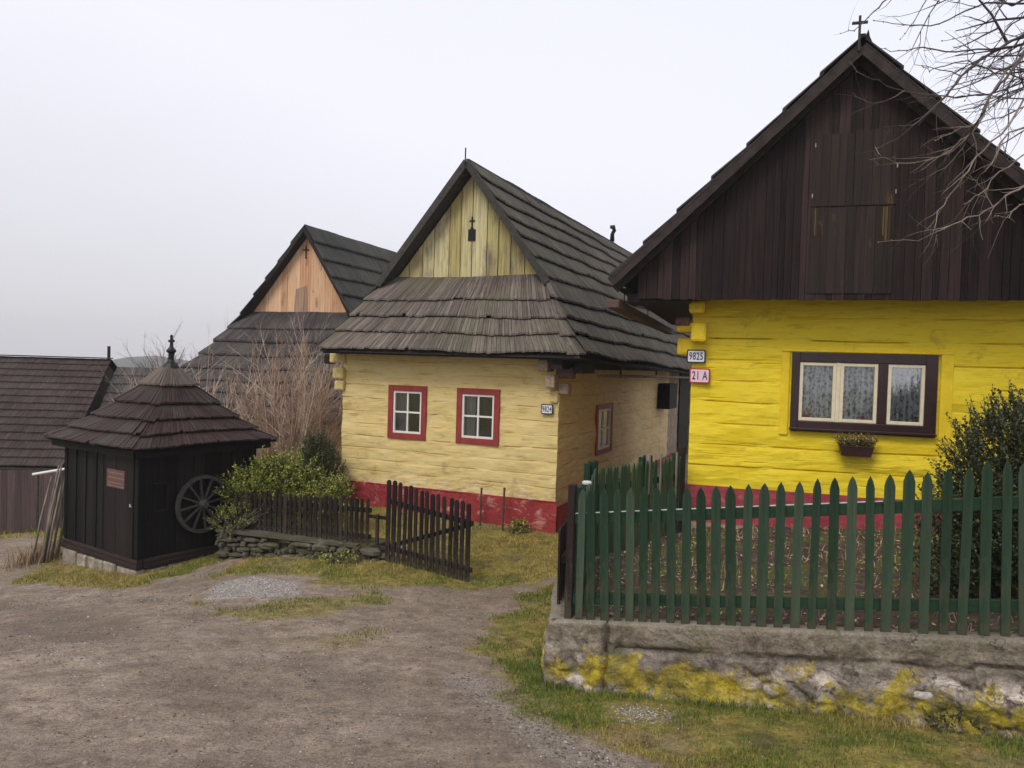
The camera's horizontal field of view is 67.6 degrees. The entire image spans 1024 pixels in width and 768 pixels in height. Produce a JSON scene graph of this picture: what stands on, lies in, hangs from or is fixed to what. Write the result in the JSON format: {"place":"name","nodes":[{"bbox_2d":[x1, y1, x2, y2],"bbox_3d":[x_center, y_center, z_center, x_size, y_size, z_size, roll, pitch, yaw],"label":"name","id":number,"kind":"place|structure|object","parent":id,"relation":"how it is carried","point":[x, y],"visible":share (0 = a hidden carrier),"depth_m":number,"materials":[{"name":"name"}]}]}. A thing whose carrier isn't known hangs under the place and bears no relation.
{"place":"outdoors","nodes":[
{"label":"outdoors","id":0,"kind":"place"},
{"bbox_2d":[112,356,187,367],"bbox_3d":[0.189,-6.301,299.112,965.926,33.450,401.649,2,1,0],"label":"hills","id":1,"kind":"structure","parent":0,"point":[121,362],"depth_m":414.66,"materials":[{"name":"grey"}]},
{"bbox_2d":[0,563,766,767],"bbox_3d":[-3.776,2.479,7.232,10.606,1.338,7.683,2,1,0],"label":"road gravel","id":2,"kind":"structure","parent":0,"point":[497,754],"depth_m":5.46,"materials":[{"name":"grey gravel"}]},
{"bbox_2d":[0,402,1023,767],"bbox_3d":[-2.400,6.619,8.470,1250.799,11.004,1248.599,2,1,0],"label":"ground","id":3,"kind":"structure","parent":0,"point":[194,640],"depth_m":5.79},
{"bbox_2d":[0,535,62,574],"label":"straw tuft","id":4,"kind":"object","parent":3,"relation":"on","point":[24,561],"visible":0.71,"depth_m":12.12,"materials":[{"name":"beige plant"}]},
{"bbox_2d":[0,470,63,533],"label":"board fence","id":5,"kind":"object","parent":3,"relation":"on","point":[18,499],"visible":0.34,"depth_m":16.34,"materials":[{"name":"wood"}]},
{"bbox_2d":[31,476,51,564],"bbox_3d":[-7.479,2.192,12.156,0.292,1.447,0.038,1,2,-23],"label":"leaning pole","id":6,"kind":"object","parent":3,"relation":"on","point":[38,529],"visible":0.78,"depth_m":12.14,"materials":[{"name":"brown wood"}]},
{"bbox_2d":[32,468,63,528],"bbox_3d":[-9.269,2.503,15.324,0.638,1.676,0.052,1,1,-9],"label":"handrail","id":7,"kind":"object","parent":3,"relation":"on","point":[44,472],"visible":0.65,"depth_m":15.29,"materials":[{"name":"white metal"}]},
{"bbox_2d":[39,480,59,563],"bbox_3d":[-7.374,2.216,12.183,0.287,1.380,0.049,1,2,-21],"label":"leaning pole","id":8,"kind":"object","parent":3,"relation":"on","point":[52,514],"visible":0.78,"depth_m":12.18,"materials":[{"name":"wood"}]},
{"bbox_2d":[41,466,61,563],"bbox_3d":[-7.339,2.101,12.187,0.289,1.600,0.049,1,2,-25],"label":"leaning pole","id":9,"kind":"object","parent":3,"relation":"on","point":[47,528],"visible":0.78,"depth_m":12.16,"materials":[{"name":"brown wood"}]},
{"bbox_2d":[43,465,59,542],"bbox_3d":[-7.413,2.101,12.272,0.258,1.602,0.038,1,2,-26],"label":"leaning pole","id":10,"kind":"object","parent":3,"relation":"on","point":[54,486],"visible":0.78,"depth_m":12.27,"materials":[{"name":"brown wood"}]},
{"bbox_2d":[44,488,58,560],"bbox_3d":[-7.393,2.264,12.257,0.232,1.271,0.050,1,2,-33],"label":"leaning pole","id":11,"kind":"object","parent":3,"relation":"on","point":[50,531],"visible":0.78,"depth_m":12.23,"materials":[{"name":"grey wood"}]},
{"bbox_2d":[45,486,61,562],"bbox_3d":[-7.310,2.260,12.194,0.224,1.273,0.039,1,2,-33],"label":"leaning pole","id":12,"kind":"object","parent":3,"relation":"on","point":[51,532],"visible":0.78,"depth_m":12.18,"materials":[{"name":"wood"}]},
{"bbox_2d":[50,481,63,559],"bbox_3d":[-7.313,2.136,12.337,0.222,1.502,0.038,1,2,-30],"label":"leaning pole","id":13,"kind":"object","parent":3,"relation":"on","point":[57,525],"visible":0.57,"depth_m":12.32,"materials":[{"name":"wood"}]},
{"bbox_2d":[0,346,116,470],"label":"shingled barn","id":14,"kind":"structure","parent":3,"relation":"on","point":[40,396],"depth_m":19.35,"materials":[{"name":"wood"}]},
{"bbox_2d":[55,517,63,558],"bbox_3d":[-7.251,2.097,12.397,0.272,1.594,0.049,1,2,-23],"label":"leaning pole","id":15,"kind":"object","parent":3,"relation":"on","point":[59,543],"visible":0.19,"depth_m":12.37,"materials":[{"name":"grey wood"}]},
{"bbox_2d":[99,367,181,407],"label":"shingled shed","id":16,"kind":"structure","parent":3,"relation":"on","point":[123,380],"depth_m":20.55,"materials":[{"name":"grey wood"}]},
{"bbox_2d":[113,323,195,367],"bbox_3d":[-14.270,-0.074,31.258,3.895,5.930,2.956,3,2,31],"label":"bare tree","id":17,"kind":"object","parent":3,"relation":"on","point":[161,356],"visible":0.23,"depth_m":31.03,"materials":[{"name":"brown plant"}]},
{"bbox_2d":[102,363,213,402],"bbox_3d":[-7.706,1.053,16.139,2.231,3.234,2.339,2,1,0],"label":"leafless shrub","id":18,"kind":"object","parent":3,"relation":"on","point":[137,382],"visible":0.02,"depth_m":16.27,"materials":[{"name":"brown plant"}]},
{"bbox_2d":[43,334,277,574],"bbox_3d":[-5.691,1.129,12.465,2.726,3.880,2.591,3,2,34],"label":"well hut","id":19,"kind":"object","parent":3,"relation":"on","point":[137,457],"visible":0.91,"depth_m":11.68,"materials":[{"name":"black wood"}]},
{"bbox_2d":[104,454,134,558],"bbox_3d":[-5.804,1.783,11.289,0.776,1.475,0.063,3,2,34],"label":"door","id":20,"kind":"structure","parent":19,"relation":"in","point":[119,471],"depth_m":11.26,"materials":[{"name":"black wood"}]},
{"bbox_2d":[175,475,238,532],"bbox_3d":[-4.716,1.848,11.868,0.180,0.890,1.064,3,2,34],"label":"wagon wheel","id":21,"kind":"object","parent":19,"relation":"attached to","point":[202,503],"visible":0.89,"depth_m":11.73,"materials":[{"name":"brown wood"}]},
{"bbox_2d":[117,324,251,413],"bbox_3d":[-6.382,0.388,15.288,2.760,3.691,1.686,2,1,11],"label":"leafless shrub","id":22,"kind":"object","parent":3,"relation":"on","point":[215,390],"visible":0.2,"depth_m":15.42,"materials":[{"name":"brown plant"}]},
{"bbox_2d":[214,302,342,492],"bbox_3d":[-4.459,0.265,14.915,3.432,3.774,2.695,2,2,18],"label":"leafless shrub","id":23,"kind":"object","parent":3,"relation":"on","point":[289,439],"visible":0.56,"depth_m":14.66,"materials":[{"name":"brown plant"}]},
{"bbox_2d":[212,443,364,530],"bbox_3d":[-3.468,1.673,12.162,2.428,1.468,1.255,2,1,0],"label":"evergreen shrub","id":24,"kind":"object","parent":3,"relation":"on","point":[264,474],"visible":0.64,"depth_m":11.98,"materials":[{"name":"green plant"}]},
{"bbox_2d":[181,224,396,499],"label":"log cottage","id":25,"kind":"structure","parent":3,"relation":"on","point":[317,270],"depth_m":20.23,"materials":[{"name":"brown"}]},
{"bbox_2d":[214,525,384,561],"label":"rubble wall","id":26,"kind":"structure","parent":3,"relation":"on","point":[247,543],"depth_m":11.16,"materials":[{"name":"stone"}]},
{"bbox_2d":[202,485,302,538],"bbox_3d":[-3.867,1.917,11.444,1.449,0.792,0.493,1,1,-9],"label":"creeping plant","id":27,"kind":"object","parent":26,"relation":"on","point":[241,524],"visible":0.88,"depth_m":11.43,"materials":[{"name":"green plant"}]},
{"bbox_2d":[234,491,371,544],"bbox_3d":[-3.116,1.929,11.291,2.276,0.665,0.076,2,1,17],"label":"picket fence","id":28,"kind":"object","parent":26,"relation":"on","point":[314,529],"visible":0.96,"depth_m":11.21,"materials":[{"name":"brown wood"}]},
{"bbox_2d":[296,422,349,501],"bbox_3d":[-3.300,1.454,13.200,1.025,1.554,0.831,2,1,17],"label":"evergreen shrub","id":29,"kind":"object","parent":3,"relation":"on","point":[327,452],"visible":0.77,"depth_m":13.11,"materials":[{"name":"green plant"}]},
{"bbox_2d":[314,548,358,563],"bbox_3d":[-2.445,2.441,10.706,0.628,0.303,0.315,2,1,9],"label":"weed tuft","id":30,"kind":"object","parent":3,"relation":"on","point":[337,560],"visible":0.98,"depth_m":10.66,"materials":[{"name":"green plant"}]},
{"bbox_2d":[369,514,385,549],"bbox_3d":[-1.898,2.192,10.912,0.340,0.660,0.045,2,2,20],"label":"gate post","id":31,"kind":"object","parent":3,"relation":"on","point":[377,517],"visible":0.64,"depth_m":10.90,"materials":[{"name":"brown wood"}]},
{"bbox_2d":[385,480,473,581],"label":"picket gate","id":32,"kind":"structure","parent":3,"relation":"on","point":[394,546],"depth_m":10.32,"materials":[{"name":"brown wood"}]},
{"bbox_2d":[479,488,482,525],"bbox_3d":[-0.503,2.034,12.355,0.048,0.722,0.038,2,1,0],"label":"stake","id":33,"kind":"object","parent":3,"relation":"on","point":[480,506],"visible":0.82,"depth_m":12.34,"materials":[{"name":"wood"}]},
{"bbox_2d":[317,148,690,533],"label":"log cottage","id":34,"kind":"structure","parent":3,"relation":"on","point":[472,333],"depth_m":13.11,"materials":[{"name":"yellow paint"}]},
{"bbox_2d":[387,385,427,440],"bbox_3d":[-1.675,0.481,13.361,0.755,0.920,0.630,2,2,23],"label":"window","id":35,"kind":"structure","parent":34,"relation":"in","point":[407,404],"depth_m":13.19,"materials":[{"name":"red paint"}]},
{"bbox_2d":[455,388,500,445],"bbox_3d":[-0.445,0.531,12.832,0.780,0.920,0.630,2,2,23],"label":"window","id":36,"kind":"structure","parent":34,"relation":"in","point":[477,410],"depth_m":12.67,"materials":[{"name":"red paint"}]},
{"bbox_2d":[541,404,552,413],"bbox_3d":[0.550,0.396,12.027,0.200,0.155,0.017,2,2,23],"label":"house number plate","id":37,"kind":"object","parent":34,"relation":"attached to","point":[546,408],"visible":1,"depth_m":12.02,"materials":[{"name":"white metal"}]},
{"bbox_2d":[595,403,613,455],"bbox_3d":[1.460,0.828,14.469,0.630,0.930,1.040,2,2,23],"label":"window","id":38,"kind":"structure","parent":34,"relation":"in","point":[604,412],"depth_m":14.45,"materials":[{"name":"red paint"}]},
{"bbox_2d":[502,488,505,530],"bbox_3d":[-0.133,2.037,12.155,0.048,0.782,0.038,2,1,0],"label":"stake","id":39,"kind":"object","parent":3,"relation":"on","point":[503,509],"visible":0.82,"depth_m":12.14,"materials":[{"name":"wood"}]},
{"bbox_2d":[506,517,532,533],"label":"weed tuft","id":40,"kind":"object","parent":3,"relation":"on","point":[519,523],"visible":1,"depth_m":12.04,"materials":[{"name":"green plant"}]},
{"bbox_2d":[201,576,1023,767],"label":"pale chippings","id":41,"kind":"object","parent":3,"relation":"on","point":[274,581],"visible":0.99,"depth_m":8.99,"materials":[{"name":"grey gravel"}]},
{"bbox_2d":[509,673,1023,766],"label":"leaf litter","id":42,"kind":"object","parent":3,"relation":"on","point":[788,730],"visible":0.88,"depth_m":4.79,"materials":[{"name":"plant"}]},
{"bbox_2d":[541,549,1023,739],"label":"garden wall","id":43,"kind":"structure","parent":3,"relation":"on","point":[970,674],"depth_m":5.39,"materials":[{"name":"stone"}]},
{"bbox_2d":[573,463,595,615],"bbox_3d":[0.665,1.401,7.209,0.136,1.140,1.796,2,1,10],"label":"picket fence","id":44,"kind":"object","parent":43,"relation":"on","point":[587,474],"visible":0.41,"depth_m":6.81,"materials":[{"name":"green paint"}]},
{"bbox_2d":[557,518,566,604],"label":"picket gate","id":45,"kind":"structure","parent":44,"relation":"attached to","point":[562,536],"depth_m":6.55,"materials":[{"name":"wood"}]},
{"bbox_2d":[582,480,591,491],"bbox_3d":[0.688,1.415,7.187,0.092,1.015,0.090,2,1,0],"label":"fence post","id":46,"kind":"object","parent":44,"relation":"on","point":[585,483],"visible":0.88,"depth_m":7.14,"materials":[{"name":"metal"}]},
{"bbox_2d":[588,454,650,555],"bbox_3d":[1.173,1.375,8.445,0.989,1.160,0.135,0,2,-44],"label":"picket fence","id":47,"kind":"object","parent":43,"relation":"on","point":[641,472],"visible":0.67,"depth_m":8.38,"materials":[{"name":"green paint"}]},
{"bbox_2d":[643,447,685,540],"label":"garden gate","id":48,"kind":"structure","parent":47,"relation":"attached to","point":[673,467],"depth_m":9.02,"materials":[{"name":"green paint"}]},
{"bbox_2d":[564,460,1023,635],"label":"picket fence","id":49,"kind":"object","parent":43,"relation":"on","point":[984,605],"visible":0.97,"depth_m":5.46,"materials":[{"name":"green paint"}]},
{"bbox_2d":[606,15,1023,530],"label":"log cottage","id":50,"kind":"structure","parent":3,"relation":"on","point":[788,292],"depth_m":8.69,"materials":[{"name":"yellow paint"}]},
{"bbox_2d":[687,349,705,362],"bbox_3d":[2.268,-0.341,9.421,0.225,0.165,0.017,2,1,17],"label":"house number plate","id":51,"kind":"object","parent":50,"relation":"attached to","point":[696,356],"visible":1,"depth_m":9.41,"materials":[{"name":"white metal"}]},
{"bbox_2d":[689,368,709,383],"bbox_3d":[2.310,-0.101,9.417,0.245,0.185,0.018,2,1,17],"label":"house number plate","id":52,"kind":"object","parent":50,"relation":"attached to","point":[699,375],"visible":1,"depth_m":9.41,"materials":[{"name":"metal"}]},
{"bbox_2d":[832,431,879,456],"bbox_3d":[3.975,0.690,8.837,0.538,0.287,0.300,2,1,17],"label":"window box","id":53,"kind":"object","parent":50,"relation":"attached to","point":[861,447],"visible":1,"depth_m":8.79,"materials":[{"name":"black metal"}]},
{"bbox_2d":[789,352,938,437],"bbox_3d":[4.187,0.109,9.278,1.575,0.940,0.885,2,1,17],"label":"window","id":54,"kind":"structure","parent":50,"relation":"in","point":[853,393],"depth_m":8.95,"materials":[{"name":"brown paint"}]},
{"bbox_2d":[922,697,991,734],"bbox_3d":[2.933,2.216,5.064,0.468,0.286,0.288,2,1,0],"label":"weed tuft","id":55,"kind":"object","parent":3,"relation":"on","point":[958,716],"visible":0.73,"depth_m":5.00,"materials":[{"name":"green plant"}]},
{"bbox_2d":[0,0,1023,360],"label":"sky","id":56,"kind":"structure","parent":0,"point":[159,159],"materials":[{"name":"white"}]},
{"bbox_2d":[1,503,1023,767],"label":"grass","id":57,"kind":"structure","parent":0,"point":[713,705],"depth_m":5.58,"materials":[{"name":"green plant"}]},
{"bbox_2d":[583,525,1017,632],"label":"garden soil","id":58,"kind":"structure","parent":0,"point":[860,575],"depth_m":7.07,"materials":[{"name":"brown soil"}]},
{"bbox_2d":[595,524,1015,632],"bbox_3d":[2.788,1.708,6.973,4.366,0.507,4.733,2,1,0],"label":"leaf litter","id":59,"kind":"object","parent":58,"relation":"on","point":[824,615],"visible":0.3,"depth_m":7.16,"materials":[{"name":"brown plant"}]},
{"bbox_2d":[598,527,1017,631],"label":"garden weeds","id":60,"kind":"object","parent":58,"relation":"on","point":[650,559],"visible":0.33,"depth_m":7.40,"materials":[{"name":"green plant"}]},
{"bbox_2d":[609,519,1016,632],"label":"dry stalks","id":61,"kind":"object","parent":58,"relation":"on","point":[823,578],"visible":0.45,"depth_m":7.42,"materials":[{"name":"brown plant"}]},
{"bbox_2d":[821,0,1023,267],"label":"bare tree","id":62,"kind":"object","parent":58,"relation":"on","point":[1012,66],"visible":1,"depth_m":6.21,"materials":[{"name":"brown plant"}]},
{"bbox_2d":[894,379,1023,598],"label":"evergreen shrub","id":63,"kind":"object","parent":58,"relation":"on","point":[1011,446],"visible":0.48,"depth_m":6.13,"materials":[{"name":"green plant"}]}
]}

